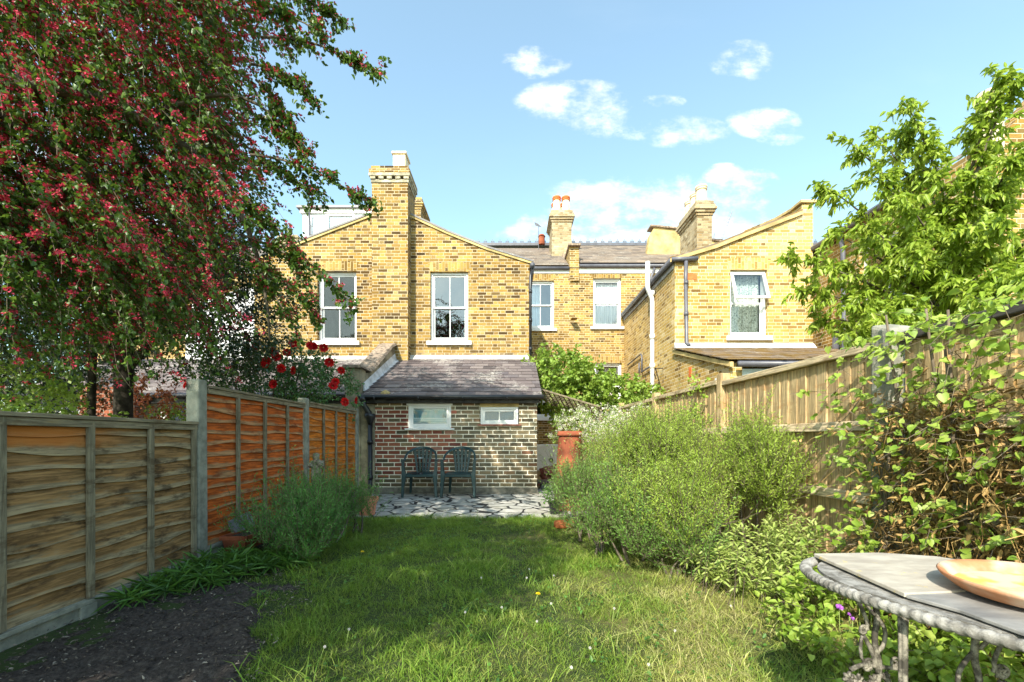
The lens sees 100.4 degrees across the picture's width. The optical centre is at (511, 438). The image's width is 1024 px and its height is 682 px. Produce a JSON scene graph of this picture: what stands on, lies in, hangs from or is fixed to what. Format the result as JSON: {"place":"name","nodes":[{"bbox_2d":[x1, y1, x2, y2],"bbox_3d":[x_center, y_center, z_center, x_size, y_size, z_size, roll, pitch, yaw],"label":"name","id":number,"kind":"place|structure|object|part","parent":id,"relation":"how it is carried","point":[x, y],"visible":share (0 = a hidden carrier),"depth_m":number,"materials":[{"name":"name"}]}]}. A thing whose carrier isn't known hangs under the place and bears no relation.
{"place":"outdoors","nodes":[
{"label":"outdoors","id":0,"kind":"place"},
{"bbox_2d":[0,542,300,681],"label":"soil","id":1,"kind":"structure","parent":0,"point":[174,671],"depth_m":2.11,"materials":[{"name":"brown soil"}]},
{"bbox_2d":[0,549,313,681],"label":"wood chips","id":2,"kind":"object","parent":1,"relation":"on","point":[89,665],"visible":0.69,"depth_m":2.18,"materials":[{"name":"brown wood"}]},
{"bbox_2d":[92,538,318,613],"bbox_3d":[-2.161,0.962,3.137,0.888,0.331,1.432,0,0,22],"label":"strap leaf plant","id":3,"kind":"object","parent":1,"relation":"on","point":[239,561],"visible":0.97,"depth_m":3.03,"materials":[{"name":"green plant"}]},
{"bbox_2d":[219,526,274,551],"bbox_3d":[-2.415,0.920,3.920,0.240,0.140,0.460,0,0,0],"label":"planter trough","id":4,"kind":"object","parent":1,"relation":"on","point":[230,539],"visible":0.48,"depth_m":3.71,"materials":[{"name":"ceramic"}]},
{"bbox_2d":[228,513,254,532],"bbox_3d":[-2.535,0.785,4.005,0.070,0.150,0.312,0,0,2],"label":"slate piece","id":5,"kind":"object","parent":4,"relation":"on","point":[234,525],"visible":0.43,"depth_m":3.92,"materials":[{"name":"grey stone"}]},
{"bbox_2d":[418,457,422,474],"bbox_3d":[-1.600,0.480,7.440,0.112,0.304,0.112,0,0,0],"label":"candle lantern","id":6,"kind":"object","parent":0,"point":[419,469],"visible":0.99,"depth_m":7.42,"materials":[{"name":"black metal"}]},
{"bbox_2d":[338,489,604,518],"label":"patio","id":7,"kind":"structure","parent":0,"point":[495,505],"depth_m":6.48,"materials":[{"name":"grey stone"}]},
{"bbox_2d":[359,496,378,515],"bbox_3d":[-1.940,0.920,5.720,0.297,0.260,0.297,0,0,0],"label":"plant pot","id":8,"kind":"object","parent":7,"relation":"on","point":[371,508],"visible":0.27,"depth_m":5.64,"materials":[{"name":"ceramic"}]},
{"bbox_2d":[354,483,378,497],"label":"pot plant","id":9,"kind":"object","parent":8,"relation":"in","point":[370,489],"visible":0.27,"depth_m":5.70,"materials":[{"name":"green plant"}]},
{"bbox_2d":[401,446,438,497],"bbox_3d":[-1.616,0.583,7.596,0.636,0.871,0.542,0,0,-4],"label":"plastic chair","id":10,"kind":"object","parent":7,"relation":"on","point":[404,475],"visible":0.94,"depth_m":7.61,"materials":[{"name":"green plastic"}]},
{"bbox_2d":[440,446,477,497],"bbox_3d":[-0.924,0.583,7.596,0.636,0.871,0.542,0,0,2],"label":"plastic chair","id":11,"kind":"object","parent":7,"relation":"on","point":[462,473],"visible":1,"depth_m":7.63,"materials":[{"name":"green plastic"}]},
{"bbox_2d":[548,501,558,514],"bbox_3d":[0.565,0.935,5.750,0.165,0.170,0.165,0,0,0],"label":"plant pot","id":12,"kind":"object","parent":7,"relation":"on","point":[551,509],"visible":0.42,"depth_m":5.70,"materials":[{"name":"black plastic"}]},
{"bbox_2d":[539,486,560,509],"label":"pot plant","id":13,"kind":"object","parent":12,"relation":"in","point":[546,488],"visible":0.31,"depth_m":5.72,"materials":[{"name":"green plant"}]},
{"bbox_2d":[555,431,584,510],"bbox_3d":[0.840,0.472,6.200,0.480,1.155,0.480,0,0,0],"label":"chimney pot","id":14,"kind":"object","parent":7,"relation":"on","point":[564,446],"visible":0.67,"depth_m":6.04,"materials":[{"name":"ceramic"}]},
{"bbox_2d":[0,509,1019,681],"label":"lawn","id":15,"kind":"structure","parent":0,"point":[97,622],"depth_m":2.43,"materials":[{"name":"plant"}]},
{"bbox_2d":[213,445,398,559],"bbox_3d":[-1.804,0.561,4.140,1.367,1.001,1.913,0,0,17],"label":"rosemary bush","id":16,"kind":"object","parent":15,"relation":"on","point":[316,507],"visible":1,"depth_m":3.62,"materials":[{"name":"green plant"}]},
{"bbox_2d":[308,453,323,486],"bbox_3d":[-2.360,0.614,5.150,0.240,0.872,0.240,0,0,0],"label":"garden statue","id":17,"kind":"object","parent":15,"relation":"on","point":[316,456],"visible":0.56,"depth_m":5.11,"materials":[{"name":"stone"}]},
{"bbox_2d":[554,519,573,528],"bbox_3d":[0.600,1.000,4.965,0.214,0.130,0.130,0,0,-20],"label":"plant pot","id":18,"kind":"object","parent":15,"relation":"on","point":[556,524],"visible":0.54,"depth_m":4.92,"materials":[{"name":"orange ceramic"}]},
{"bbox_2d":[252,514,991,681],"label":"lawn weeds","id":19,"kind":"object","parent":15,"relation":"on","point":[595,644],"visible":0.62,"depth_m":2.65,"materials":[{"name":"green plant"}]},
{"bbox_2d":[799,557,1023,681],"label":"garden table","id":20,"kind":"object","parent":15,"relation":"on","point":[860,591],"visible":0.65,"depth_m":0.93,"materials":[{"name":"metal"}]},
{"bbox_2d":[814,553,968,596],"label":"stone slab","id":21,"kind":"structure","parent":20,"relation":"attached to","point":[903,575],"depth_m":1.09,"materials":[{"name":"beige stone"}]},
{"bbox_2d":[906,592,1023,635],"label":"stone slab","id":22,"kind":"structure","parent":20,"relation":"attached to","point":[1007,617],"depth_m":0.86,"materials":[{"name":"grey stone"}]},
{"bbox_2d":[936,559,1023,607],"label":"saucer","id":23,"kind":"object","parent":22,"relation":"on","point":[999,581],"visible":1,"depth_m":0.98,"materials":[{"name":"ceramic"}]},
{"bbox_2d":[1,0,1023,409],"label":"sky","id":24,"kind":"structure","parent":0,"point":[498,109],"materials":[{"name":"blue"}]},
{"bbox_2d":[537,471,540,488],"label":"side path","id":25,"kind":"structure","parent":0,"point":[538,474],"depth_m":11.30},
{"bbox_2d":[537,444,557,470],"bbox_3d":[1.225,0.620,13.670,1.050,0.860,0.460,0,0,0],"label":"cupboard","id":26,"kind":"object","parent":25,"relation":"on","point":[543,450],"visible":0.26,"depth_m":13.47,"materials":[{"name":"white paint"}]},
{"bbox_3d":[0.965,0.610,13.483,0.490,0.780,0.026,0,0,0],"label":"door","id":27,"kind":"part","parent":26,"relation":"part of","materials":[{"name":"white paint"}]},
{"bbox_3d":[1.485,0.610,13.483,0.490,0.780,0.026,0,0,0],"label":"door","id":28,"kind":"part","parent":26,"relation":"part of","materials":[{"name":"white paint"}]},
{"bbox_2d":[520,342,665,458],"bbox_3d":[1.943,-0.653,10.172,3.608,3.411,1.701,0,0,11],"label":"maple tree","id":29,"kind":"object","parent":25,"relation":"on","point":[573,379],"visible":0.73,"depth_m":9.91,"materials":[{"name":"green plant"}]},
{"bbox_2d":[598,410,601,461],"bbox_3d":[1.950,0.210,9.450,0.060,1.680,0.060,0,0,0],"label":"trellis post","id":30,"kind":"object","parent":25,"relation":"on","point":[599,411],"visible":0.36,"depth_m":9.42,"materials":[{"name":"brown wood"}]},
{"bbox_2d":[541,388,604,420],"bbox_3d":[1.372,-0.758,9.681,1.728,0.682,0.881,0,0,-4],"label":"trellis","id":31,"kind":"object","parent":30,"relation":"attached to","point":[569,398],"visible":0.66,"depth_m":9.51,"materials":[{"name":"brown wood"}]},
{"bbox_2d":[537,479,553,488],"bbox_3d":[0.740,0.940,8.750,0.480,0.160,0.400,0,0,0],"label":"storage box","id":32,"kind":"object","parent":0,"point":[543,482],"visible":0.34,"depth_m":8.60,"materials":[{"name":"plastic"}]},
{"bbox_2d":[539,464,555,478],"bbox_3d":[1.073,0.787,9.855,0.912,0.465,0.618,0,0,0],"label":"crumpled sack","id":33,"kind":"object","parent":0,"point":[542,475],"visible":0.2,"depth_m":9.70,"materials":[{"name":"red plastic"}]},
{"bbox_2d":[600,494,1021,677],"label":"flower bed soil","id":34,"kind":"structure","parent":0,"point":[744,564],"depth_m":3.60,"materials":[{"name":"brown soil"}]},
{"bbox_2d":[544,402,648,483],"bbox_3d":[1.538,0.246,6.373,2.046,1.630,2.034,0,0,0],"label":"flowering shrub","id":35,"kind":"object","parent":34,"relation":"on","point":[585,431],"visible":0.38,"depth_m":6.54,"materials":[{"name":"green plant"}]},
{"bbox_2d":[538,429,758,580],"bbox_3d":[0.831,0.509,3.981,1.316,1.205,2.900,0,0,-16],"label":"rosemary bush","id":36,"kind":"object","parent":34,"relation":"on","point":[568,486],"visible":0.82,"depth_m":3.41,"materials":[{"name":"green plant"}]},
{"bbox_2d":[568,379,832,566],"bbox_3d":[1.483,0.226,4.235,2.019,1.667,2.918,0,0,0],"label":"rosemary bush","id":37,"kind":"object","parent":34,"relation":"on","point":[673,446],"visible":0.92,"depth_m":3.36,"materials":[{"name":"green plant"}]},
{"bbox_2d":[674,498,856,614],"bbox_3d":[1.690,0.748,2.923,1.072,0.607,0.910,0,0,0],"label":"spurge shrub","id":38,"kind":"object","parent":34,"relation":"on","point":[778,552],"visible":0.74,"depth_m":2.83,"materials":[{"name":"green plant"}]},
{"bbox_2d":[836,604,843,647],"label":"purple flower","id":39,"kind":"object","parent":34,"relation":"on","point":[839,606],"visible":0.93,"depth_m":2.00,"materials":[{"name":"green plant"}]},
{"bbox_2d":[753,552,1023,681],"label":"plant","id":40,"kind":"object","parent":34,"relation":"on","point":[933,656],"visible":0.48,"depth_m":1.84,"materials":[{"name":"green plant"}]},
{"bbox_2d":[789,284,1023,671],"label":"climbing plant","id":41,"kind":"object","parent":34,"relation":"on","point":[956,454],"visible":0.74,"depth_m":2.11,"materials":[{"name":"green plant"}]},
{"label":"ground","id":42,"kind":"structure","parent":0,"visible":0},
{"bbox_2d":[0,283,108,414],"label":"hedge","id":43,"kind":"object","parent":42,"relation":"on","point":[80,367],"visible":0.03,"depth_m":8.61,"materials":[{"name":"green plant"}]},
{"bbox_2d":[0,346,129,417],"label":"lime shrub","id":44,"kind":"object","parent":42,"relation":"on","point":[60,389],"visible":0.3,"depth_m":4.37,"materials":[{"name":"green plant"}]},
{"bbox_2d":[80,387,138,417],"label":"garden wall","id":45,"kind":"structure","parent":42,"relation":"on","point":[110,410],"depth_m":7.90,"materials":[{"name":"red brick"}]},
{"bbox_2d":[70,367,185,419],"bbox_3d":[-6.391,-0.120,7.190,1.829,2.345,1.145,0,0,0],"label":"copper shrub","id":46,"kind":"object","parent":42,"relation":"on","point":[166,394],"visible":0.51,"depth_m":7.15,"materials":[{"name":"brown plant"}]},
{"bbox_2d":[0,108,308,417],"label":"dark tree","id":47,"kind":"object","parent":42,"relation":"on","point":[123,400],"visible":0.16,"depth_m":5.59,"materials":[{"name":"green plant"}]},
{"bbox_2d":[143,396,185,420],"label":"bush","id":48,"kind":"object","parent":42,"relation":"on","point":[178,413],"visible":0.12,"depth_m":7.43,"materials":[{"name":"green plant"}]},
{"bbox_2d":[0,379,358,651],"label":"garden fence","id":49,"kind":"object","parent":42,"relation":"on","point":[91,507],"visible":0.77,"depth_m":2.81,"materials":[{"name":"brown wood"}]},
{"bbox_2d":[0,359,363,420],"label":"white outhouse","id":50,"kind":"structure","parent":42,"relation":"on","point":[180,394],"depth_m":8.65,"materials":[{"name":"stone"}]},
{"bbox_2d":[169,405,185,420],"bbox_3d":[-6.350,0.175,8.259,0.540,1.650,0.078,0,0,0],"label":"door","id":51,"kind":"structure","parent":50,"relation":"in","point":[169,405],"depth_m":8.24,"materials":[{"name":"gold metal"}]},
{"bbox_2d":[0,0,391,411],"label":"hawthorn tree","id":52,"kind":"object","parent":42,"relation":"on","point":[196,143],"visible":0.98,"depth_m":3.35,"materials":[{"name":"red plant"}]},
{"bbox_2d":[186,287,253,358],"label":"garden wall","id":53,"kind":"structure","parent":42,"relation":"on","point":[236,306],"depth_m":11.50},
{"bbox_2d":[183,329,365,423],"bbox_3d":[-3.107,-0.392,6.065,2.476,2.894,4.807,0,0,-37],"label":"rose bush","id":54,"kind":"object","parent":42,"relation":"on","point":[302,370],"visible":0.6,"depth_m":6.87,"materials":[{"name":"green plant"}]},
{"bbox_2d":[342,343,397,494],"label":"garden wall","id":55,"kind":"structure","parent":42,"relation":"on","point":[377,363],"depth_m":7.90,"materials":[{"name":"white paint"}]},
{"bbox_2d":[252,151,534,423],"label":"brick house","id":56,"kind":"structure","parent":42,"relation":"on","point":[427,289],"depth_m":10.50,"materials":[{"name":"yellow brick"}]},
{"bbox_2d":[314,273,359,344],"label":"window","id":57,"kind":"structure","parent":56,"relation":"in","point":[335,331],"depth_m":11.08,"materials":[{"name":"white paint"}]},
{"bbox_2d":[426,273,471,344],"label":"window","id":58,"kind":"structure","parent":56,"relation":"in","point":[449,291],"depth_m":11.48,"materials":[{"name":"white paint"}]},
{"bbox_2d":[358,359,543,494],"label":"brick outhouse","id":59,"kind":"structure","parent":42,"relation":"on","point":[441,407],"depth_m":7.92,"materials":[{"name":"brown brick"}]},
{"bbox_2d":[405,403,453,429],"bbox_3d":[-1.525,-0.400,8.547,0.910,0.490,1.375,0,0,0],"label":"window","id":60,"kind":"structure","parent":59,"relation":"in","point":[421,416],"depth_m":7.93,"materials":[{"name":"white paint"}]},
{"bbox_2d":[477,403,520,425],"bbox_3d":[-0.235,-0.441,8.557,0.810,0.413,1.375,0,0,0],"label":"window","id":61,"kind":"structure","parent":59,"relation":"in","point":[491,414],"depth_m":7.93,"materials":[{"name":"white paint"}]},
{"bbox_2d":[87,195,817,468],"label":"terraced house","id":62,"kind":"structure","parent":42,"relation":"on","point":[584,294],"depth_m":14.10,"materials":[{"name":"brick"}]},
{"bbox_2d":[535,222,540,249],"bbox_3d":[1.000,-7.782,16.400,0.283,1.063,0.024,0,0,0],"label":"tv aerial","id":63,"kind":"object","parent":62,"relation":"attached to","point":[536,224],"visible":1,"depth_m":16.39,"materials":[{"name":"silver metal"}]},
{"bbox_2d":[532,282,556,330],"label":"window","id":64,"kind":"structure","parent":62,"relation":"in","point":[542,292],"depth_m":14.24,"materials":[{"name":"white paint"}]},
{"bbox_2d":[537,390,551,420],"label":"window","id":65,"kind":"structure","parent":62,"relation":"in","point":[540,417],"depth_m":14.13,"materials":[{"name":"white paint"}]},
{"bbox_2d":[590,279,623,329],"bbox_3d":[3.120,-4.410,14.093,1.100,1.680,0.325,0,0,0],"label":"window","id":66,"kind":"structure","parent":62,"relation":"in","point":[606,292],"depth_m":14.23,"materials":[{"name":"white paint"}]},
{"bbox_2d":[594,363,620,407],"bbox_3d":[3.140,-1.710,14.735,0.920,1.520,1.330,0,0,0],"label":"window","id":67,"kind":"structure","parent":62,"relation":"in","point":[608,365],"depth_m":14.10,"materials":[{"name":"white paint"}]},
{"bbox_2d":[620,183,839,392],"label":"brick house","id":68,"kind":"structure","parent":42,"relation":"on","point":[702,305],"depth_m":9.64,"materials":[{"name":"yellow brick"}]},
{"bbox_2d":[712,211,732,239],"bbox_3d":[6.180,-6.275,12.600,0.660,0.857,0.024,0,0,0],"label":"tv aerial","id":69,"kind":"object","parent":68,"relation":"attached to","point":[724,231],"visible":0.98,"depth_m":12.59,"materials":[{"name":"silver metal"}]},
{"bbox_2d":[726,271,772,340],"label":"window","id":70,"kind":"structure","parent":68,"relation":"in","point":[748,289],"depth_m":9.87,"materials":[{"name":"white paint"}]},
{"bbox_2d":[618,300,1023,661],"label":"garden fence","id":71,"kind":"object","parent":42,"relation":"on","point":[810,374],"visible":0.35,"depth_m":3.02,"materials":[{"name":"wood"}]},
{"bbox_2d":[677,369,712,445],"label":"ivy","id":72,"kind":"object","parent":71,"relation":"attached to","point":[696,388],"visible":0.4,"depth_m":4.96,"materials":[{"name":"green plant"}]},
{"bbox_2d":[772,61,1023,348],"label":"cherry tree","id":73,"kind":"object","parent":42,"relation":"on","point":[953,259],"visible":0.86,"depth_m":4.33,"materials":[{"name":"green plant"}]},
{"bbox_2d":[810,87,1023,349],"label":"brick house","id":74,"kind":"structure","parent":42,"relation":"on","point":[825,340],"depth_m":8.50,"materials":[{"name":"yellow brick"}]},
{"bbox_2d":[864,227,917,319],"bbox_3d":[7.110,-2.500,7.900,0.060,2.700,1.400,0,0,0],"label":"window","id":75,"kind":"structure","parent":74,"relation":"in","point":[870,257],"depth_m":8.28,"materials":[{"name":"white paint"}]}
]}

